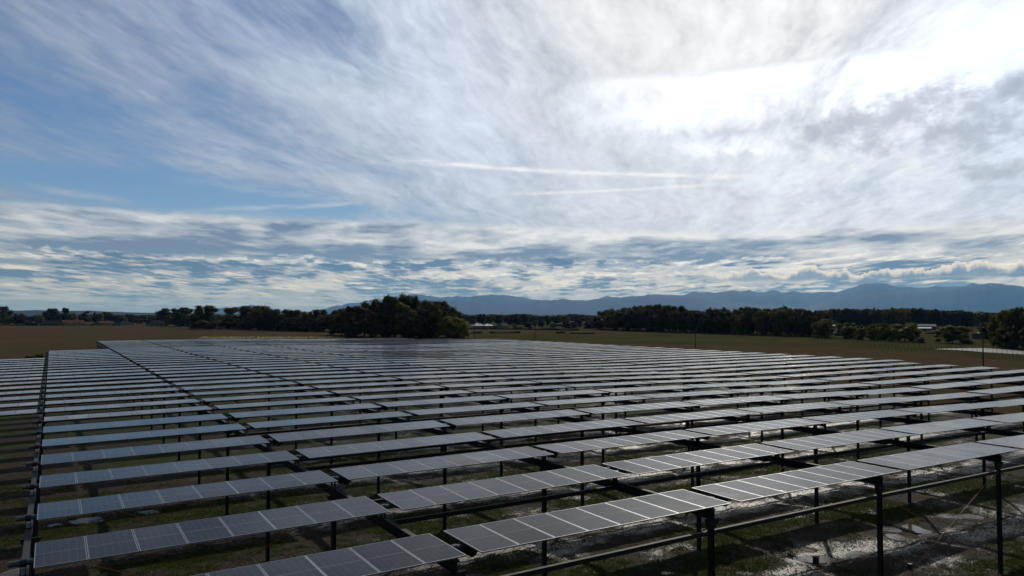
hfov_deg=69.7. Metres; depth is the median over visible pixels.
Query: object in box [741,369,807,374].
solar table
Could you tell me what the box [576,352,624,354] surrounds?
solar table
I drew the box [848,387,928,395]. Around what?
solar table
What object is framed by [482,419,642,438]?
solar table
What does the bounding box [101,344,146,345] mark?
solar table
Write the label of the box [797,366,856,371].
solar table
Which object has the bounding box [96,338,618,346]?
distant solar tables
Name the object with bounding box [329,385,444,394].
solar table
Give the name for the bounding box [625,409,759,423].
solar table
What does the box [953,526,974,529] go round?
puddle
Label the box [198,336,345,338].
straw rows
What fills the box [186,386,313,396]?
solar table
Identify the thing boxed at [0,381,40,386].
solar table
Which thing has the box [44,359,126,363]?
solar table
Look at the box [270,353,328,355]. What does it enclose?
solar table
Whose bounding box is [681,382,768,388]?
solar table
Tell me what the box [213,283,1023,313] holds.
mountains
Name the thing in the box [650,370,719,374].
solar table
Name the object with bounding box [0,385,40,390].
solar table
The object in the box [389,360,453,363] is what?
solar table
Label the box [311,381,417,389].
solar table
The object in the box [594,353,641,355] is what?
solar table
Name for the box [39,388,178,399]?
solar table
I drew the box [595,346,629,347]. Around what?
solar table
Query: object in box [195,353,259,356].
solar table
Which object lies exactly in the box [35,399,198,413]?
solar table
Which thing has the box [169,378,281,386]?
solar table
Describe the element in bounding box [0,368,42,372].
solar table
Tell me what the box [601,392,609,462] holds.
steel post
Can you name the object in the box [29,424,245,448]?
solar table
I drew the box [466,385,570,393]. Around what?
solar table
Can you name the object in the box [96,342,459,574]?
steel girder
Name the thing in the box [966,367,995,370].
solar table
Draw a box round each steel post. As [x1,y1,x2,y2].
[20,536,41,575]
[28,478,39,575]
[34,444,42,536]
[36,423,45,502]
[39,407,46,474]
[141,368,148,418]
[151,374,158,429]
[163,381,171,442]
[177,390,187,460]
[197,401,209,483]
[225,416,239,514]
[265,439,282,561]
[268,376,275,430]
[294,383,303,448]
[327,475,350,550]
[329,393,339,468]
[359,372,365,423]
[376,406,387,493]
[394,379,402,439]
[439,369,445,420]
[439,387,448,451]
[443,424,455,530]
[446,542,477,575]
[481,375,488,430]
[499,398,509,476]
[533,383,541,446]
[539,450,557,575]
[556,373,563,423]
[580,412,590,506]
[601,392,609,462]
[614,379,621,436]
[624,371,629,419]
[684,377,690,430]
[686,388,694,451]
[690,406,699,488]
[694,433,708,548]
[705,495,727,575]
[736,366,741,409]
[760,385,767,444]
[781,399,789,472]
[800,371,806,418]
[812,424,824,522]
[856,395,863,462]
[874,466,892,575]
[878,377,884,429]
[892,365,897,407]
[905,414,916,502]
[920,391,926,443]
[927,373,932,420]
[974,385,980,442]
[980,408,990,486]
[994,452,1009,572]
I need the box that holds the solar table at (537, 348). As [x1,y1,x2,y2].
[519,348,556,349]
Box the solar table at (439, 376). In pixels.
[395,374,485,379]
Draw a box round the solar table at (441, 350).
[417,349,459,350]
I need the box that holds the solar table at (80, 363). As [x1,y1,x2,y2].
[44,360,129,365]
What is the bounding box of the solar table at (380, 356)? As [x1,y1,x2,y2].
[350,355,409,357]
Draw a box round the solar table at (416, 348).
[395,348,437,348]
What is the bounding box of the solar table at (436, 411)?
[406,402,544,416]
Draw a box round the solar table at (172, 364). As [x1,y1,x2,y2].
[136,362,220,366]
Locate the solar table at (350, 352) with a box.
[320,351,374,353]
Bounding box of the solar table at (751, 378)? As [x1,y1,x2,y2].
[720,376,790,381]
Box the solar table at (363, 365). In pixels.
[329,363,406,367]
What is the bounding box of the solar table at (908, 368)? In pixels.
[882,366,931,370]
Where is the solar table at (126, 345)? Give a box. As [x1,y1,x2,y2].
[103,344,155,346]
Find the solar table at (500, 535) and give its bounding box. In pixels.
[443,489,730,552]
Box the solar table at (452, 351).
[428,350,472,351]
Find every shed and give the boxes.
[915,324,936,329]
[917,327,931,330]
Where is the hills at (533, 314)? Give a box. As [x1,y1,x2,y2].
[467,314,589,315]
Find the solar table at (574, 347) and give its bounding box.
[557,347,594,348]
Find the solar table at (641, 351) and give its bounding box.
[625,351,660,352]
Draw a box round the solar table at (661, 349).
[641,348,679,350]
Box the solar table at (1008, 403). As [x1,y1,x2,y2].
[973,398,1023,408]
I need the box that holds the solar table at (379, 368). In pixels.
[343,366,422,370]
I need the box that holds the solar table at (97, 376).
[40,372,150,379]
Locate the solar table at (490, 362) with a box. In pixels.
[471,361,533,363]
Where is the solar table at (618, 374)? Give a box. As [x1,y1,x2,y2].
[581,372,658,376]
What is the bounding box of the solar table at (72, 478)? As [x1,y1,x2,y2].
[22,451,298,489]
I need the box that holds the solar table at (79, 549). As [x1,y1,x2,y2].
[8,496,389,568]
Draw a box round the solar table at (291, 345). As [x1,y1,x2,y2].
[271,345,311,345]
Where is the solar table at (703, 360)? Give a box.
[680,359,733,362]
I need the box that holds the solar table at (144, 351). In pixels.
[114,350,176,352]
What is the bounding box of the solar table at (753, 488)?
[692,461,901,501]
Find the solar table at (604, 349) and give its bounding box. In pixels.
[587,348,625,350]
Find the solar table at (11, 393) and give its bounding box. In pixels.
[0,390,39,395]
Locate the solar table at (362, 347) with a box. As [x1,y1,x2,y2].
[339,347,385,348]
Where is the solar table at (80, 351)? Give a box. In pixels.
[45,350,111,353]
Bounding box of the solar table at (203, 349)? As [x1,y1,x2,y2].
[178,349,233,350]
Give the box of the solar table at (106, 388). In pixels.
[40,383,170,393]
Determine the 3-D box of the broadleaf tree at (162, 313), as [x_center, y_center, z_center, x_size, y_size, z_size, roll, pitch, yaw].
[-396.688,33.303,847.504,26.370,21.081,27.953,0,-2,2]
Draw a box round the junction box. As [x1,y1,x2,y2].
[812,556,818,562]
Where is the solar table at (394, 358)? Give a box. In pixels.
[362,357,426,359]
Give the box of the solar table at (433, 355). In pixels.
[410,355,464,356]
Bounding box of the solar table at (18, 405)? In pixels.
[0,402,37,408]
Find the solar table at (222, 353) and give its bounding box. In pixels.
[189,352,253,354]
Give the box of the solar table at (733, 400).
[683,395,789,405]
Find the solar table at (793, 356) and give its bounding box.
[771,355,812,358]
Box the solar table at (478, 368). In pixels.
[439,366,514,370]
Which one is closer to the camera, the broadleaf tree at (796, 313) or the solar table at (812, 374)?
the solar table at (812, 374)
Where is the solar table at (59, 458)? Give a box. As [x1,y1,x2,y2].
[26,435,269,465]
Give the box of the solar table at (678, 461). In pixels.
[602,444,793,474]
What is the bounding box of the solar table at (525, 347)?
[507,347,545,348]
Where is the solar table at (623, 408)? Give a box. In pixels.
[574,401,700,413]
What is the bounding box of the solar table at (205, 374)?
[156,371,256,378]
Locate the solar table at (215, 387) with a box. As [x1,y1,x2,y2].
[177,382,295,391]
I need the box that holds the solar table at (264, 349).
[239,349,294,350]
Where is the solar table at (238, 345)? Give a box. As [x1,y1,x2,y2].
[217,344,262,345]
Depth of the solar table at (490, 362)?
100.69 m
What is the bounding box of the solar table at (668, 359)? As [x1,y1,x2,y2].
[658,357,704,360]
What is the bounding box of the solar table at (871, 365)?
[845,364,897,368]
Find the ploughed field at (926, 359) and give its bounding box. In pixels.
[468,329,1023,413]
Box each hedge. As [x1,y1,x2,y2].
[0,324,32,325]
[63,322,77,325]
[78,323,114,324]
[469,327,578,330]
[489,331,519,332]
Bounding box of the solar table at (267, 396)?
[197,391,332,402]
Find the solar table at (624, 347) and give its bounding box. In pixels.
[609,347,645,348]
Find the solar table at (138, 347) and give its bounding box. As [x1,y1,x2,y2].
[111,347,164,348]
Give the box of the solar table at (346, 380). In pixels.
[293,377,396,384]
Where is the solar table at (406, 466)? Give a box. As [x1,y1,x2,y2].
[330,446,553,479]
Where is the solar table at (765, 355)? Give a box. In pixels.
[743,354,789,356]
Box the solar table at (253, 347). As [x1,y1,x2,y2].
[228,347,281,348]
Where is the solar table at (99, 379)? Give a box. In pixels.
[40,376,156,383]
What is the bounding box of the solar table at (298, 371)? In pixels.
[255,368,345,373]
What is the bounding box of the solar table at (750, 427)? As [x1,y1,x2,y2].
[686,418,827,435]
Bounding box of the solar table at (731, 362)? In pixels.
[704,360,760,364]
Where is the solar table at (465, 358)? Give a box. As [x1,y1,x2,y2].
[438,357,496,359]
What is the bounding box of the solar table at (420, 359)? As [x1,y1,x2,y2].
[375,358,437,361]
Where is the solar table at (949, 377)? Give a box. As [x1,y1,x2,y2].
[918,374,979,380]
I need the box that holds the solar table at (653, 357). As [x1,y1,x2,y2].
[633,356,685,358]
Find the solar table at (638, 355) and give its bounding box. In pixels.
[615,354,659,357]
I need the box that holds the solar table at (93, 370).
[43,367,141,373]
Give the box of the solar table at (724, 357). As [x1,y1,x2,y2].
[704,355,745,358]
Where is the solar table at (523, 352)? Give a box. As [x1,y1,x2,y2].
[499,351,547,353]
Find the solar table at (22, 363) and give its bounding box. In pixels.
[0,362,43,364]
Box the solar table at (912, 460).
[857,442,1020,469]
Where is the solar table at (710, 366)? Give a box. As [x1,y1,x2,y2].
[681,364,740,369]
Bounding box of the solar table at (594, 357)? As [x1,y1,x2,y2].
[566,356,616,359]
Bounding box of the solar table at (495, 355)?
[468,354,517,355]
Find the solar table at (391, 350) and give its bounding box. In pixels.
[366,350,416,351]
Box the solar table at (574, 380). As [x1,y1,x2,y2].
[533,378,620,383]
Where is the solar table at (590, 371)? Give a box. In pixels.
[556,369,627,373]
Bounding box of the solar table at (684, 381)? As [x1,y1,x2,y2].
[644,379,725,384]
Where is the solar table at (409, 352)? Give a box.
[385,352,439,353]
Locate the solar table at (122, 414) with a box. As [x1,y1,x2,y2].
[33,406,212,423]
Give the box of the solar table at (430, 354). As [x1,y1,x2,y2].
[402,353,450,354]
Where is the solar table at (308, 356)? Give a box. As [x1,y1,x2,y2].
[275,355,341,357]
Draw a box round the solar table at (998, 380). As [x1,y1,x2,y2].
[965,377,1023,383]
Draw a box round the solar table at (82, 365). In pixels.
[43,362,133,367]
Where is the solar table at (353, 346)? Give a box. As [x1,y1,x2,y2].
[331,346,375,347]
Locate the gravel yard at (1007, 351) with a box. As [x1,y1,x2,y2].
[944,348,1023,354]
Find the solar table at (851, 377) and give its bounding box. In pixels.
[817,375,887,380]
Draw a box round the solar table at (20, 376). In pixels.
[0,374,41,378]
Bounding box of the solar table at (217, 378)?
[161,374,267,381]
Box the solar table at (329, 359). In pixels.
[295,358,363,361]
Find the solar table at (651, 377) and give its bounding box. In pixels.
[611,375,690,380]
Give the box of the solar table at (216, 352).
[188,351,247,353]
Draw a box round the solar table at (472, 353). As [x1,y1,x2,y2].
[451,353,499,354]
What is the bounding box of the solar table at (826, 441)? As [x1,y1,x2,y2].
[762,429,913,450]
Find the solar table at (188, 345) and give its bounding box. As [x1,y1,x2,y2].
[163,345,212,346]
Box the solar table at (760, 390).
[724,387,813,393]
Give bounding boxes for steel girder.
[19,353,47,575]
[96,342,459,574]
[142,343,715,519]
[219,346,883,485]
[226,341,1002,462]
[268,342,1023,436]
[330,342,1005,415]
[370,340,1023,394]
[383,343,1023,405]
[405,340,1023,385]
[500,339,898,363]
[607,349,1018,376]
[913,364,1023,374]
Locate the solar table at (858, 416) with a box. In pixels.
[803,410,921,422]
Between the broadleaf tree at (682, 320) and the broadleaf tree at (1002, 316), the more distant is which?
the broadleaf tree at (682, 320)
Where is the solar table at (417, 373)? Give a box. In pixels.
[375,371,462,376]
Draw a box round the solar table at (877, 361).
[856,360,904,363]
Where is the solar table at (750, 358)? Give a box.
[726,357,776,360]
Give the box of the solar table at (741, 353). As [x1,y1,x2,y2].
[723,352,760,355]
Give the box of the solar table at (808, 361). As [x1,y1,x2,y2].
[783,360,828,363]
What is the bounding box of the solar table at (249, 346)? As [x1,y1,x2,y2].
[223,346,275,347]
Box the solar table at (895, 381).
[861,378,930,384]
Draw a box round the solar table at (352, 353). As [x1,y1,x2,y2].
[329,353,384,354]
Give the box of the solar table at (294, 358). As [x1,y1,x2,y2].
[285,356,349,359]
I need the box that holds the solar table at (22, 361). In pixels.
[0,360,44,362]
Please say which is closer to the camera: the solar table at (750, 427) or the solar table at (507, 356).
the solar table at (750, 427)
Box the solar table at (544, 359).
[513,358,565,360]
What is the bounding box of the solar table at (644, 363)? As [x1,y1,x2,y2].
[631,361,685,364]
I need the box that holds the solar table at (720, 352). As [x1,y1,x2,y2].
[702,351,738,353]
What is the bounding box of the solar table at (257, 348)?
[234,348,287,349]
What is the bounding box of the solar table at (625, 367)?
[596,365,660,369]
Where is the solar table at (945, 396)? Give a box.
[907,392,987,401]
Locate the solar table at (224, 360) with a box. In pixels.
[213,358,286,361]
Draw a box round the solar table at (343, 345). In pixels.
[322,345,365,346]
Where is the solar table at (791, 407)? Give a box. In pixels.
[739,402,851,412]
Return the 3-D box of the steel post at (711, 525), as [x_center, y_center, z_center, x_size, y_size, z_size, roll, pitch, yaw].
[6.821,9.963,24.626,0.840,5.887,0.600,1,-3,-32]
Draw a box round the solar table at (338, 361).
[305,360,377,363]
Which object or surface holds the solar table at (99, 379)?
on the steel girder at (24, 568)
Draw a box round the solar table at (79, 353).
[45,351,113,354]
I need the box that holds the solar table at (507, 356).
[479,355,530,357]
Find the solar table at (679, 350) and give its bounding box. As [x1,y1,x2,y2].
[659,349,698,351]
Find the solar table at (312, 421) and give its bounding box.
[246,411,412,429]
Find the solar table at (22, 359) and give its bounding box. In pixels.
[0,358,44,360]
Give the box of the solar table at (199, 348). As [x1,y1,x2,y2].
[174,348,227,349]
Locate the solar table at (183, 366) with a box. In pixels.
[143,364,227,368]
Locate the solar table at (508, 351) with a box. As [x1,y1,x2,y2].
[486,350,532,352]
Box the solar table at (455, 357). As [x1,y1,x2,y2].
[428,356,481,357]
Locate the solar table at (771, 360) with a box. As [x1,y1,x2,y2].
[752,358,800,361]
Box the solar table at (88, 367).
[42,365,136,370]
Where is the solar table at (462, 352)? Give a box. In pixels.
[440,352,485,353]
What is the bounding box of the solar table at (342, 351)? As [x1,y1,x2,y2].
[314,350,364,351]
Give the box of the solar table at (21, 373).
[0,371,42,375]
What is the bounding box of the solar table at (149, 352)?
[116,351,180,353]
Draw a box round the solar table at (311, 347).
[288,347,337,348]
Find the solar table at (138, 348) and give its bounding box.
[112,348,167,350]
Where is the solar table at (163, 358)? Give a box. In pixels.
[126,356,199,360]
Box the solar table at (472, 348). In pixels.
[450,347,492,348]
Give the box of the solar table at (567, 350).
[549,350,586,351]
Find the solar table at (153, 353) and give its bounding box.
[120,352,184,355]
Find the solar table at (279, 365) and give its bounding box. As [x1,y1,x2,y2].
[236,363,318,368]
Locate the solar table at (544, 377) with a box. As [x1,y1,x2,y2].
[505,374,588,379]
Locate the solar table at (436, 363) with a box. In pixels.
[404,362,471,365]
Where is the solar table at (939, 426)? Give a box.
[880,418,1006,434]
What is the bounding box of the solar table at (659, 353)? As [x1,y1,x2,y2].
[640,352,680,354]
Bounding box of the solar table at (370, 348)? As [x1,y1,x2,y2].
[348,348,393,349]
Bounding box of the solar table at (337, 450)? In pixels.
[295,432,495,458]
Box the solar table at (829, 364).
[814,362,863,365]
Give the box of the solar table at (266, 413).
[224,403,381,419]
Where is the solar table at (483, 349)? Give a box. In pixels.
[460,348,505,350]
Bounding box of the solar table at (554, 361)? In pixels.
[533,360,589,362]
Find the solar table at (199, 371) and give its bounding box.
[150,368,245,374]
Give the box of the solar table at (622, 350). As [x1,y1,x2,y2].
[606,349,642,351]
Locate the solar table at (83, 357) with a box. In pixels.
[44,355,120,359]
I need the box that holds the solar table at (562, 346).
[546,346,582,347]
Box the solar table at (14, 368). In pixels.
[0,366,43,369]
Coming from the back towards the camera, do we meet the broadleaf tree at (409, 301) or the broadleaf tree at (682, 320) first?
the broadleaf tree at (682, 320)
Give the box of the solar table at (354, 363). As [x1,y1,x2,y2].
[317,361,391,365]
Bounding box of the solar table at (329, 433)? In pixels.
[268,420,449,442]
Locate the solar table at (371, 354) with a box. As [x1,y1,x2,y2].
[344,354,399,355]
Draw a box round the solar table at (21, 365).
[0,364,43,367]
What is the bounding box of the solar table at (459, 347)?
[438,346,479,347]
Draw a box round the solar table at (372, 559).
[193,533,466,575]
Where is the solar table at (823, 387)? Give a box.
[803,383,876,390]
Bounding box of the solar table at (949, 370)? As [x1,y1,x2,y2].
[921,368,978,372]
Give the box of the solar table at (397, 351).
[375,351,427,352]
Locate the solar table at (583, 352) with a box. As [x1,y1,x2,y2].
[561,351,605,353]
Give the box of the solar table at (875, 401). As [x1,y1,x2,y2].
[831,397,925,405]
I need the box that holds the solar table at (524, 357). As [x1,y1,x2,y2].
[499,357,551,358]
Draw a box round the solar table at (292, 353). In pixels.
[260,352,320,354]
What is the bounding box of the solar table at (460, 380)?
[417,377,509,383]
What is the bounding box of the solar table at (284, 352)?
[256,351,312,353]
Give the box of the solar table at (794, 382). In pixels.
[754,379,832,385]
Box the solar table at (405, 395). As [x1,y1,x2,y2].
[350,390,473,400]
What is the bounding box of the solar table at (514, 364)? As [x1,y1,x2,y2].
[489,363,554,365]
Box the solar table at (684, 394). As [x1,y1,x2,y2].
[637,390,739,399]
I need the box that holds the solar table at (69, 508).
[16,470,337,521]
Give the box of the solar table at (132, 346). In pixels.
[104,345,159,347]
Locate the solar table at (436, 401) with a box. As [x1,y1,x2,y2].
[377,395,505,407]
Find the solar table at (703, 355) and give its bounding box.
[679,354,724,356]
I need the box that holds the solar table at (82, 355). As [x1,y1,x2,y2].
[44,354,117,357]
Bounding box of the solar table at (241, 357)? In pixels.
[206,356,275,359]
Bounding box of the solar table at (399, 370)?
[358,368,442,373]
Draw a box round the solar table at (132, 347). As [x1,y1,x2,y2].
[106,346,159,348]
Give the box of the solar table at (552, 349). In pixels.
[534,349,571,350]
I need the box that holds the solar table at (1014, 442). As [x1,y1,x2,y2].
[977,435,1023,448]
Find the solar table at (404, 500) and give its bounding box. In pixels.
[377,464,628,510]
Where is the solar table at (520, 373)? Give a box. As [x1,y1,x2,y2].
[481,371,560,376]
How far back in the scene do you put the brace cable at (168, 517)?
33.83 m
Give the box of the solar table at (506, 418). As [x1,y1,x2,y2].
[440,409,589,425]
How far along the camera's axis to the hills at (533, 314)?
8217.56 m
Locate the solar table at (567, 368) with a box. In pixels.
[530,367,599,370]
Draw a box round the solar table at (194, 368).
[145,366,237,371]
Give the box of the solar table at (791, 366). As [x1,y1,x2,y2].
[766,364,818,368]
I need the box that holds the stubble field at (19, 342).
[0,321,342,396]
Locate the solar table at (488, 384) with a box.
[439,381,538,388]
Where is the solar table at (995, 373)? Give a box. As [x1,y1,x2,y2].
[965,371,1022,376]
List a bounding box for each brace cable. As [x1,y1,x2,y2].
[33,550,135,575]
[39,435,225,534]
[40,488,262,552]
[42,452,222,507]
[65,464,263,575]
[231,527,297,568]
[885,497,997,563]
[907,476,992,575]
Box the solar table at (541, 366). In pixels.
[510,365,575,368]
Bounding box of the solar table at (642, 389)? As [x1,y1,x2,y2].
[597,385,693,393]
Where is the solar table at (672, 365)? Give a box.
[656,363,712,366]
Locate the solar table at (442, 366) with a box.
[421,364,489,367]
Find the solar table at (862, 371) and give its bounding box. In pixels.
[836,369,889,373]
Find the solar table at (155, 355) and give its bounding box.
[121,353,188,356]
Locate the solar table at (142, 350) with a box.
[113,349,172,351]
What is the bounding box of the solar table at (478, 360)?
[453,359,512,361]
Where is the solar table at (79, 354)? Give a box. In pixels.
[44,353,115,356]
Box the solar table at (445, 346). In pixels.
[427,345,465,347]
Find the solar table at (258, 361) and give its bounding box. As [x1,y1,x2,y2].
[220,359,296,363]
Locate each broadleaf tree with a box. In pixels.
[0,306,14,323]
[2,316,15,323]
[13,313,27,323]
[34,315,44,323]
[42,308,59,319]
[55,313,63,320]
[62,308,69,319]
[67,313,78,319]
[81,311,89,323]
[93,313,103,321]
[102,312,109,320]
[106,313,113,320]
[112,315,120,322]
[117,317,127,321]
[125,314,135,321]
[131,318,143,323]
[140,315,147,322]
[154,308,177,325]
[163,315,184,325]
[173,307,193,323]
[177,313,194,326]
[189,321,203,328]
[190,305,223,327]
[194,319,221,328]
[218,315,232,328]
[223,307,238,319]
[224,317,238,328]
[230,317,246,328]
[231,315,241,328]
[237,305,255,327]
[247,305,270,325]
[249,320,258,328]
[260,309,279,329]
[271,309,293,330]
[278,317,299,330]
[285,309,301,320]
[295,311,312,329]
[303,317,324,331]
[308,309,327,329]
[317,315,328,329]
[321,316,331,330]
[324,310,338,329]
[328,315,333,327]
[329,316,344,334]
[333,308,345,333]
[340,305,365,336]
[344,317,367,336]
[358,312,390,337]
[360,301,372,335]
[362,299,382,329]
[371,294,388,336]
[380,314,404,337]
[382,296,404,336]
[394,302,416,337]
[400,295,422,316]
[414,309,441,337]
[418,299,430,311]
[418,300,440,316]
[426,301,442,332]
[429,300,449,336]
[432,316,457,337]
[438,303,456,321]
[444,307,463,318]
[449,317,468,337]
[460,326,469,336]
[463,315,469,324]
[468,315,476,324]
[476,314,485,323]
[485,315,494,323]
[493,315,503,323]
[504,316,513,325]
[510,313,522,325]
[520,314,528,324]
[524,320,532,328]
[531,320,537,325]
[538,319,544,326]
[545,315,550,325]
[553,316,561,322]
[561,315,570,322]
[561,321,570,328]
[571,321,577,328]
[573,315,584,322]
[576,319,582,326]
[583,320,594,328]
[592,315,604,329]
[597,311,606,328]
[602,310,619,329]
[604,308,617,315]
[612,311,629,330]
[622,309,638,330]
[633,308,649,330]
[639,305,651,309]
[643,310,662,331]
[651,304,661,315]
[657,307,671,331]
[661,305,672,327]
[667,310,683,331]
[670,305,686,331]
[678,311,694,332]
[686,312,702,332]
[696,314,715,332]
[708,308,726,333]
[716,309,732,332]
[717,311,739,333]
[729,313,745,333]
[733,308,754,332]
[741,309,755,334]
[746,307,763,333]
[750,310,769,334]
[761,314,776,335]
[768,308,786,334]
[770,310,786,335]
[781,309,799,335]
[791,311,806,334]
[791,313,808,336]
[794,308,805,312]
[798,310,814,320]
[804,315,820,336]
[811,321,830,337]
[815,319,836,334]
[816,311,830,319]
[833,323,857,338]
[854,325,867,339]
[865,323,880,339]
[877,323,901,340]
[887,323,921,341]
[915,337,924,342]
[933,325,973,342]
[959,338,973,343]
[978,322,986,331]
[979,324,988,338]
[986,315,998,345]
[990,328,1008,347]
[994,309,1020,334]
[1002,326,1023,348]
[1005,307,1023,347]
[1018,327,1023,345]
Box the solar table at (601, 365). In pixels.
[576,363,635,366]
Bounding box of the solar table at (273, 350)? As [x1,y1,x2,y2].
[248,350,304,351]
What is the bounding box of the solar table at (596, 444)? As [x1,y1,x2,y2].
[535,430,709,453]
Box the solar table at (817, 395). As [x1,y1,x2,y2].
[772,391,864,398]
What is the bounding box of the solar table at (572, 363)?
[552,362,611,364]
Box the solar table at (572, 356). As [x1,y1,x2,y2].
[547,355,598,357]
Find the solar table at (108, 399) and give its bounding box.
[36,393,188,405]
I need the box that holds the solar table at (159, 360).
[129,358,206,362]
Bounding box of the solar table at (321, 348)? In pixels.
[295,348,346,349]
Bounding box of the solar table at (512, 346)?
[493,346,532,347]
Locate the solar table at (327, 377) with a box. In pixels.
[279,374,378,380]
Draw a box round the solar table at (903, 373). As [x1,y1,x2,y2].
[872,371,932,376]
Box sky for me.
[0,0,1023,312]
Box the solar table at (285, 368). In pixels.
[244,366,330,370]
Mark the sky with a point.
(156, 155)
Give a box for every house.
[40,320,62,325]
[60,320,85,324]
[95,320,114,324]
[114,320,133,325]
[146,320,166,325]
[471,323,482,327]
[497,323,508,327]
[970,333,981,338]
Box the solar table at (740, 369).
[711,367,768,371]
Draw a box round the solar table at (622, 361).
[607,359,658,362]
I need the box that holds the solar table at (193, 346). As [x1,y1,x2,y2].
[165,346,217,347]
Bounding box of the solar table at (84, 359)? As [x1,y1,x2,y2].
[44,357,123,361]
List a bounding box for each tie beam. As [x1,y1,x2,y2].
[42,371,912,430]
[48,373,746,413]
[230,376,991,436]
[261,377,1007,437]
[271,394,989,464]
[304,395,1023,470]
[372,446,777,503]
[392,426,1023,523]
[415,378,679,390]
[501,465,1023,575]
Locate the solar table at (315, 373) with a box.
[269,371,361,376]
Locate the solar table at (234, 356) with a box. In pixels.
[200,355,269,357]
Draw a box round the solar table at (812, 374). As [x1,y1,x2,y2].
[777,372,844,377]
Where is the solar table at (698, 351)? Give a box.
[678,350,717,352]
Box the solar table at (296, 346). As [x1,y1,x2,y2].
[277,345,320,346]
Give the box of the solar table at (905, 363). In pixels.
[888,362,920,365]
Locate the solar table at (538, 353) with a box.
[514,352,561,354]
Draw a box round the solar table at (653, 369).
[624,368,685,371]
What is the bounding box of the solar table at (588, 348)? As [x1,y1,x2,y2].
[573,348,609,349]
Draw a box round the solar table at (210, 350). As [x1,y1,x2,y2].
[184,350,238,351]
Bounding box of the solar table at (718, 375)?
[681,373,753,378]
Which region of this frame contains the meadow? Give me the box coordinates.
[338,321,1023,361]
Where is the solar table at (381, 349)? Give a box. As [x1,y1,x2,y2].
[357,349,405,350]
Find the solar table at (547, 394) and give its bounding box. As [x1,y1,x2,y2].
[496,390,608,398]
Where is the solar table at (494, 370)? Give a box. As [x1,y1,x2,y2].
[459,368,534,373]
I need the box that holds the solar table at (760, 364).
[732,362,788,366]
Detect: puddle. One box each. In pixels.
[0,568,19,575]
[69,517,103,523]
[135,510,159,513]
[717,564,729,569]
[736,571,752,575]
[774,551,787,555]
[793,547,817,552]
[793,555,835,562]
[846,551,872,558]
[883,526,901,531]
[885,534,906,540]
[902,524,921,528]
[913,529,932,532]
[918,533,946,538]
[933,512,962,518]
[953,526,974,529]
[960,514,984,519]
[992,521,1011,524]
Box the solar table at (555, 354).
[531,353,577,356]
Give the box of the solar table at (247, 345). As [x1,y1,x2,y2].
[218,345,269,346]
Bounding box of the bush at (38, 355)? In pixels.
[33,353,48,358]
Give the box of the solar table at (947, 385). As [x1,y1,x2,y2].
[910,382,982,388]
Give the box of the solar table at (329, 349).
[305,349,355,350]
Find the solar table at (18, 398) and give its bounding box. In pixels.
[0,395,38,401]
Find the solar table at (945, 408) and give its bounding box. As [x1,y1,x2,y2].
[894,403,996,412]
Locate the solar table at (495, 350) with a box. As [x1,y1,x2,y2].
[473,349,518,351]
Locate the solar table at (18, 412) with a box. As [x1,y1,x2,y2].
[0,409,36,416]
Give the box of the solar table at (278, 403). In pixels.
[210,397,354,410]
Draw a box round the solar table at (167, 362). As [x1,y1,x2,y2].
[133,360,213,364]
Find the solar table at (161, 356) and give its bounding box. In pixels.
[123,355,195,358]
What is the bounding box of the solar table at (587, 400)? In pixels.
[534,395,651,406]
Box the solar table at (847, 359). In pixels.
[827,358,868,361]
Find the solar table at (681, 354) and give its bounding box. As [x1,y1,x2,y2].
[659,353,705,355]
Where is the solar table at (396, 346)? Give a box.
[376,346,416,346]
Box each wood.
[11,314,237,321]
[465,313,597,321]
[814,307,1020,327]
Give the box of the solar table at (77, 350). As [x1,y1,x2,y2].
[45,349,109,352]
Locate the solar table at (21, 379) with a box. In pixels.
[0,377,41,382]
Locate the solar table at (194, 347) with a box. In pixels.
[168,347,222,348]
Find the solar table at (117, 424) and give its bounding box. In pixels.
[31,414,227,434]
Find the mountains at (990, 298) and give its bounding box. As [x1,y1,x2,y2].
[328,284,1023,314]
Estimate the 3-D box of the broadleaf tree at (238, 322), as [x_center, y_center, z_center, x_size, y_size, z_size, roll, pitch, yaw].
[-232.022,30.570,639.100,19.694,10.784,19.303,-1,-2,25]
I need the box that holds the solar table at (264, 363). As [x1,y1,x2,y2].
[227,361,307,365]
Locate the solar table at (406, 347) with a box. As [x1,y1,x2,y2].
[386,347,426,347]
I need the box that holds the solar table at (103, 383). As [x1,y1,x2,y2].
[40,379,162,388]
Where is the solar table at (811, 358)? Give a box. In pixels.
[796,356,840,359]
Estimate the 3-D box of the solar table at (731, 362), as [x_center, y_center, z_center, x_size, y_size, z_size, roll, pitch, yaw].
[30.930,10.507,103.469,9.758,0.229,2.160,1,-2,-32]
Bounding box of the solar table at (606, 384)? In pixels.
[563,381,653,388]
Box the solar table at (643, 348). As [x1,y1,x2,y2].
[624,347,662,349]
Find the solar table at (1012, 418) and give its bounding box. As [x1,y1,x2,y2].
[972,412,1023,422]
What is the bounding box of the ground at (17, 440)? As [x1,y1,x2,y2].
[0,355,1023,575]
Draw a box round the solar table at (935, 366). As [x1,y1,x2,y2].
[927,365,958,367]
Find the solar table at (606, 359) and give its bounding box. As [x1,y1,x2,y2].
[584,357,639,360]
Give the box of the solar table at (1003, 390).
[966,386,1023,393]
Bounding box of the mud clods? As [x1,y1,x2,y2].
[0,424,1023,575]
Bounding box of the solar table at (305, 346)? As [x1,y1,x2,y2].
[282,346,328,347]
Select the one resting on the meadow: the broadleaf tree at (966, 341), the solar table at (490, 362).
the broadleaf tree at (966, 341)
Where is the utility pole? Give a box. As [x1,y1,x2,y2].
[981,335,984,366]
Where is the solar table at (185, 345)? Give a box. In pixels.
[162,344,209,345]
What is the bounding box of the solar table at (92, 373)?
[42,369,145,376]
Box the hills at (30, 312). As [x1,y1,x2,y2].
[11,310,240,315]

